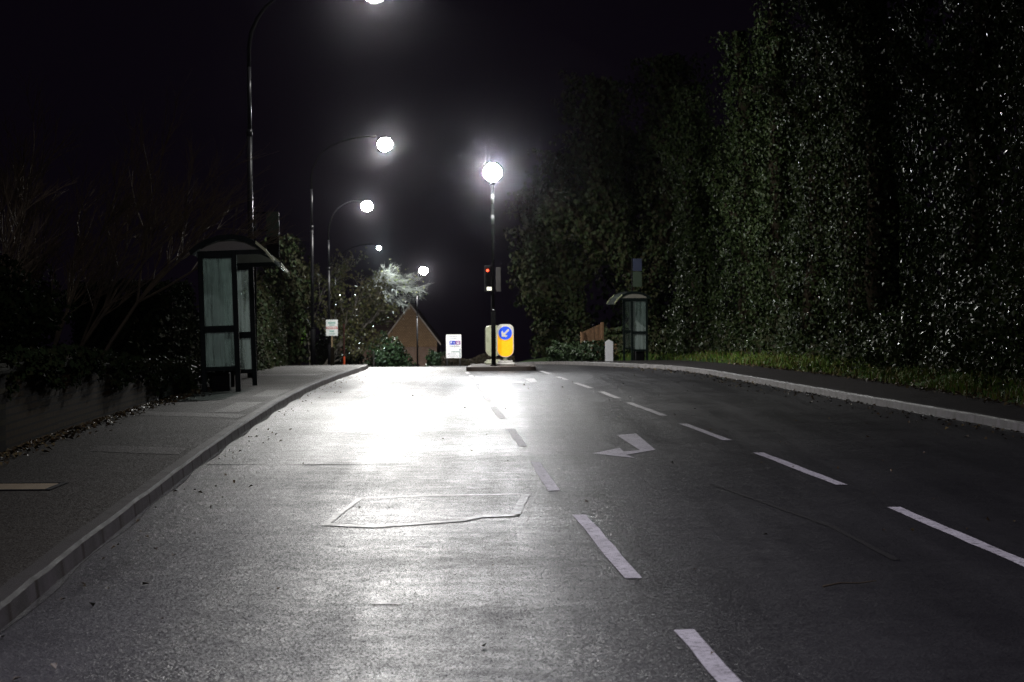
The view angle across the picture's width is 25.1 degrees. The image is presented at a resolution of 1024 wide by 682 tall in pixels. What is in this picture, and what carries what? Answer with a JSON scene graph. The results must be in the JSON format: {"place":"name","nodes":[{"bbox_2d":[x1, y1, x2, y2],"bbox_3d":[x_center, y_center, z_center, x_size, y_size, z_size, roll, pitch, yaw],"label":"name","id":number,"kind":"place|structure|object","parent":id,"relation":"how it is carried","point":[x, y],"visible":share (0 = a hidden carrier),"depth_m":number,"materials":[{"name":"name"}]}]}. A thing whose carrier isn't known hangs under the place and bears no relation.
{"place":"outdoors","nodes":[
{"label":"outdoors","id":0,"kind":"place"},
{"bbox_2d":[0,364,362,586],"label":"pavement","id":1,"kind":"structure","parent":0,"point":[103,470],"depth_m":21.12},
{"bbox_2d":[0,482,67,490],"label":"utility cover","id":2,"kind":"object","parent":1,"relation":"on","point":[29,486],"visible":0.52,"depth_m":17.86,"materials":[{"name":"concrete"}]},
{"bbox_2d":[0,358,179,454],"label":"brick wall","id":3,"kind":"structure","parent":1,"relation":"on","point":[35,407],"depth_m":25.45,"materials":[{"name":"brown brick"}]},
{"bbox_2d":[0,343,191,401],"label":"trailing plant","id":4,"kind":"object","parent":3,"relation":"on","point":[38,361],"visible":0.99,"depth_m":27.08,"materials":[{"name":"green plant"}]},
{"bbox_2d":[189,234,288,391],"bbox_3d":[-4.678,-0.292,39.995,1.410,2.872,3.774,-2,-1,-2],"label":"bus shelter","id":5,"kind":"object","parent":1,"relation":"on","point":[240,252],"visible":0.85,"depth_m":38.26,"materials":[{"name":"green paint"}]},
{"bbox_2d":[246,0,274,377],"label":"street lamp","id":6,"kind":"object","parent":1,"relation":"on","point":[249,129],"visible":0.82,"depth_m":47.89,"materials":[{"name":"grey metal"}]},
{"bbox_2d":[254,210,278,355],"bbox_3d":[-4.692,-0.755,43.993,0.480,3.493,0.040,0,1,0],"label":"bus stop flag","id":7,"kind":"object","parent":1,"relation":"on","point":[273,249],"visible":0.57,"depth_m":43.96,"materials":[{"name":"metal"}]},
{"bbox_2d":[326,320,337,346],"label":"notice sign","id":8,"kind":"object","parent":1,"relation":"on","point":[331,328],"visible":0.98,"depth_m":89.98,"materials":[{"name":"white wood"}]},
{"bbox_2d":[331,347,334,364],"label":"wooden post","id":9,"kind":"object","parent":1,"relation":"on","point":[332,355],"visible":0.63,"depth_m":73.96,"materials":[{"name":"wood"}]},
{"bbox_2d":[343,324,344,364],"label":"marker rod","id":10,"kind":"object","parent":1,"relation":"on","point":[343,344],"visible":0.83,"depth_m":83.99,"materials":[{"name":"red paint"}]},
{"bbox_2d":[310,135,388,364],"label":"street lamp","id":11,"kind":"object","parent":1,"relation":"on","point":[312,345],"visible":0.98,"depth_m":81.92,"materials":[{"name":"grey metal"}]},
{"bbox_2d":[0,0,1022,364],"label":"sky","id":12,"kind":"structure","parent":0,"point":[455,88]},
{"bbox_2d":[0,364,1023,681],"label":"road","id":13,"kind":"structure","parent":0,"point":[444,552],"depth_m":14.15,"materials":[{"name":"grey asphalt"}]},
{"bbox_2d":[0,364,367,629],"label":"kerb","id":14,"kind":"structure","parent":13,"relation":"on","point":[22,591],"depth_m":15.37,"materials":[{"name":"concrete"}]},
{"bbox_2d":[327,200,369,364],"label":"street lamp","id":15,"kind":"object","parent":13,"relation":"on","point":[329,337],"visible":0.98,"depth_m":109.92,"materials":[{"name":"grey metal"}]},
{"bbox_2d":[334,244,379,319],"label":"street lamp","id":16,"kind":"object","parent":13,"relation":"on","point":[339,257],"visible":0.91,"depth_m":129.91,"materials":[{"name":"grey metal"}]},
{"bbox_2d":[446,334,460,365],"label":"direction sign","id":17,"kind":"object","parent":13,"relation":"on","point":[453,345],"visible":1,"depth_m":92.00,"materials":[{"name":"white metal"}]},
{"bbox_2d":[466,363,535,370],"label":"traffic island","id":18,"kind":"structure","parent":13,"relation":"on","point":[515,367],"depth_m":59.65,"materials":[{"name":"grey concrete"}]},
{"bbox_2d":[483,164,500,365],"bbox_3d":[-0.504,-2.019,60.876,0.470,5.362,0.470,0,1,0],"label":"beacon post","id":19,"kind":"object","parent":18,"relation":"on","point":[492,173],"visible":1,"depth_m":60.84,"materials":[{"name":"grey metal"}]},
{"bbox_2d":[484,265,500,308],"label":"traffic signal","id":20,"kind":"object","parent":19,"relation":"attached to","point":[487,279],"visible":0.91,"depth_m":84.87,"materials":[{"name":"black metal"}]},
{"bbox_2d":[484,325,500,363],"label":"bollard","id":21,"kind":"object","parent":18,"relation":"on","point":[488,340],"visible":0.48,"depth_m":65.69,"materials":[{"name":"beige plastic"}]},
{"bbox_2d":[496,324,514,365],"bbox_3d":[-0.179,0.103,61.809,0.500,1.110,0.320,0,1,0],"label":"bollard","id":22,"kind":"object","parent":18,"relation":"on","point":[505,341],"visible":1,"depth_m":61.70,"materials":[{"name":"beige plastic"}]},
{"bbox_2d":[514,361,1023,431],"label":"kerb","id":23,"kind":"structure","parent":13,"relation":"on","point":[996,421],"depth_m":35.48,"materials":[{"name":"concrete"}]},
{"bbox_2d":[822,580,876,586],"bbox_3d":[1.784,1.279,12.122,0.370,0.018,0.030,-1,1,-30],"label":"twig","id":24,"kind":"object","parent":13,"relation":"on","point":[827,585],"visible":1,"depth_m":12.11,"materials":[{"name":"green plant"}]},
{"bbox_2d":[521,328,1023,404],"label":"verge","id":25,"kind":"structure","parent":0,"point":[701,360],"depth_m":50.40,"materials":[{"name":"green plant"}]},
{"bbox_2d":[524,128,656,343],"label":"ivy tree","id":26,"kind":"object","parent":25,"relation":"on","point":[576,276],"visible":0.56,"depth_m":99.73,"materials":[{"name":"green plant"}]},
{"bbox_2d":[534,50,723,336],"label":"ivy tree","id":27,"kind":"object","parent":25,"relation":"on","point":[595,107],"visible":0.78,"depth_m":91.62,"materials":[{"name":"green plant"}]},
{"bbox_2d":[647,82,736,356],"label":"ivy tree","id":28,"kind":"object","parent":25,"relation":"on","point":[694,207],"visible":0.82,"depth_m":75.93,"materials":[{"name":"green plant"}]},
{"bbox_2d":[691,27,811,353],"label":"ivy tree","id":29,"kind":"object","parent":25,"relation":"on","point":[738,127],"visible":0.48,"depth_m":68.66,"materials":[{"name":"green plant"}]},
{"bbox_2d":[713,0,838,349],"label":"ivy tree","id":30,"kind":"object","parent":25,"relation":"on","point":[761,238],"visible":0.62,"depth_m":63.22,"materials":[{"name":"green plant"}]},
{"bbox_2d":[562,290,1023,380],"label":"undergrowth","id":31,"kind":"object","parent":25,"relation":"on","point":[653,337],"visible":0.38,"depth_m":61.97,"materials":[{"name":"green plant"}]},
{"bbox_2d":[749,1,847,353],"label":"ivy tree","id":32,"kind":"object","parent":25,"relation":"on","point":[811,279],"visible":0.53,"depth_m":56.74,"materials":[{"name":"green plant"}]},
{"bbox_2d":[579,0,1023,338],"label":"woodland","id":33,"kind":"object","parent":25,"relation":"on","point":[662,297],"visible":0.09,"depth_m":63.41,"materials":[{"name":"green plant"}]},
{"bbox_2d":[788,0,942,353],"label":"ivy tree","id":34,"kind":"object","parent":25,"relation":"on","point":[923,15],"visible":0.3,"depth_m":51.81,"materials":[{"name":"green plant"}]},
{"bbox_2d":[783,0,963,370],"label":"ivy tree","id":35,"kind":"object","parent":25,"relation":"on","point":[863,32],"visible":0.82,"depth_m":45.64,"materials":[{"name":"green plant"}]},
{"bbox_2d":[850,295,949,372],"bbox_3d":[7.306,0.053,43.207,1.772,1.831,3.655,0,1,0],"label":"bramble","id":36,"kind":"object","parent":25,"relation":"on","point":[882,360],"visible":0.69,"depth_m":42.66,"materials":[{"name":"green plant"}]},
{"bbox_2d":[877,0,1023,373],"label":"ivy tree","id":37,"kind":"object","parent":25,"relation":"on","point":[968,109],"visible":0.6,"depth_m":39.25,"materials":[{"name":"green plant"}]},
{"bbox_2d":[927,238,1023,376],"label":"glossy shrub","id":38,"kind":"object","parent":25,"relation":"on","point":[960,296],"visible":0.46,"depth_m":36.37,"materials":[{"name":"green plant"}]},
{"bbox_2d":[948,0,1023,394],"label":"ivy tree","id":39,"kind":"object","parent":25,"relation":"on","point":[1012,15],"visible":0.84,"depth_m":33.59,"materials":[{"name":"green plant"}]},
{"bbox_2d":[990,235,1023,366],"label":"glossy shrub","id":40,"kind":"object","parent":25,"relation":"on","point":[1017,310],"visible":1,"depth_m":31.34,"materials":[{"name":"green plant"}]},
{"bbox_2d":[582,360,1023,419],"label":"pavement","id":41,"kind":"structure","parent":0,"point":[928,397],"depth_m":38.23,"materials":[{"name":"grey concrete"}]},
{"bbox_2d":[0,353,1023,680],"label":"leaf litter","id":42,"kind":"object","parent":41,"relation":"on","point":[94,423],"visible":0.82,"depth_m":31.05,"materials":[{"name":"brown plant"}]},
{"bbox_2d":[545,340,583,360],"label":"fern clump","id":43,"kind":"object","parent":41,"relation":"on","point":[562,351],"visible":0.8,"depth_m":83.53,"materials":[{"name":"green plant"}]},
{"bbox_2d":[580,322,603,352],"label":"timber fence","id":44,"kind":"object","parent":41,"relation":"on","point":[594,333],"visible":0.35,"depth_m":86.02,"materials":[{"name":"brown wood"}]},
{"bbox_2d":[571,339,618,360],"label":"fern clump","id":45,"kind":"object","parent":41,"relation":"on","point":[590,349],"visible":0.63,"depth_m":83.04,"materials":[{"name":"green plant"}]},
{"bbox_2d":[605,340,612,360],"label":"marker post","id":46,"kind":"object","parent":41,"relation":"on","point":[608,350],"visible":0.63,"depth_m":74.94,"materials":[{"name":"white paint"}]},
{"bbox_2d":[606,291,650,360],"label":"bus shelter","id":47,"kind":"object","parent":41,"relation":"on","point":[638,349],"visible":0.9,"depth_m":78.01,"materials":[{"name":"green paint"}]},
{"bbox_2d":[631,258,641,290],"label":"bus stop flag","id":48,"kind":"object","parent":41,"relation":"on","point":[636,279],"visible":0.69,"depth_m":78.96,"materials":[{"name":"metal"}]},
{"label":"garden bank","id":49,"kind":"structure","parent":0,"visible":0},
{"bbox_2d":[0,164,75,309],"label":"bare tree","id":50,"kind":"object","parent":49,"relation":"on","point":[27,249],"visible":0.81,"depth_m":31.36,"materials":[{"name":"brown plant"}]},
{"bbox_2d":[69,277,197,365],"bbox_3d":[-7.404,-0.230,44.995,2.352,2.067,2.177,0,1,0],"label":"clipped hedge","id":51,"kind":"object","parent":49,"relation":"on","point":[102,334],"visible":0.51,"depth_m":44.15,"materials":[{"name":"green plant"}]},
{"bbox_2d":[0,65,308,361],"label":"bare tree","id":52,"kind":"object","parent":49,"relation":"on","point":[148,228],"visible":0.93,"depth_m":42.19,"materials":[{"name":"brown plant"}]},
{"bbox_2d":[117,354,208,389],"bbox_3d":[-6.189,0.704,40.348,1.728,0.909,5.940,0,1,0],"label":"overgrown hedge","id":53,"kind":"object","parent":49,"relation":"on","point":[194,372],"visible":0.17,"depth_m":41.43,"materials":[{"name":"green plant"}]},
{"bbox_2d":[129,301,272,383],"bbox_3d":[-6.840,0.146,52.536,1.701,2.100,19.163,0,1,-2],"label":"overgrown hedge","id":54,"kind":"object","parent":49,"relation":"on","point":[192,345],"visible":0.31,"depth_m":43.93,"materials":[{"name":"green plant"}]},
{"bbox_2d":[226,281,288,367],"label":"overgrown hedge","id":55,"kind":"object","parent":49,"relation":"on","point":[272,321],"visible":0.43,"depth_m":68.33,"materials":[{"name":"green plant"}]},
{"bbox_2d":[257,233,321,364],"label":"ivy tree","id":56,"kind":"object","parent":49,"relation":"on","point":[289,288],"visible":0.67,"depth_m":83.61,"materials":[{"name":"green plant"}]},
{"bbox_3d":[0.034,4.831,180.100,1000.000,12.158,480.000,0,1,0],"label":"ground","id":57,"kind":"structure","parent":0,"visible":0},
{"bbox_2d":[238,247,402,364],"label":"roadside tree","id":58,"kind":"object","parent":57,"relation":"on","point":[371,312],"visible":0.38,"depth_m":120.34,"materials":[{"name":"green plant"}]},
{"bbox_2d":[315,323,369,366],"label":"dark bush","id":59,"kind":"object","parent":57,"relation":"on","point":[321,356],"visible":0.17,"depth_m":126.53,"materials":[{"name":"green plant"}]},
{"bbox_2d":[330,304,443,366],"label":"gabled house","id":60,"kind":"structure","parent":57,"relation":"on","point":[403,328],"depth_m":164.96,"materials":[{"name":"brick"}]},
{"bbox_2d":[364,330,415,366],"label":"round bush","id":61,"kind":"object","parent":57,"relation":"on","point":[391,354],"visible":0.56,"depth_m":135.44,"materials":[{"name":"green plant"}]},
{"bbox_2d":[352,259,429,322],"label":"roadside tree","id":62,"kind":"object","parent":57,"relation":"on","point":[404,285],"visible":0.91,"depth_m":133.58,"materials":[{"name":"green plant"}]},
{"bbox_2d":[416,266,424,365],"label":"street lamp","id":63,"kind":"object","parent":57,"relation":"on","point":[417,315],"visible":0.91,"depth_m":144.96,"materials":[{"name":"grey metal"}]},
{"bbox_2d":[425,348,445,365],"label":"round bush","id":64,"kind":"object","parent":57,"relation":"on","point":[433,358],"visible":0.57,"depth_m":133.72,"materials":[{"name":"green plant"}]},
{"bbox_2d":[441,353,514,365],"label":"hedge","id":65,"kind":"object","parent":57,"relation":"on","point":[481,358],"visible":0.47,"depth_m":101.09,"materials":[{"name":"green plant"}]},
{"bbox_2d":[503,175,597,358],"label":"ivy tree","id":66,"kind":"object","parent":57,"relation":"on","point":[534,270],"visible":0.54,"depth_m":111.55,"materials":[{"name":"green plant"}]}
]}

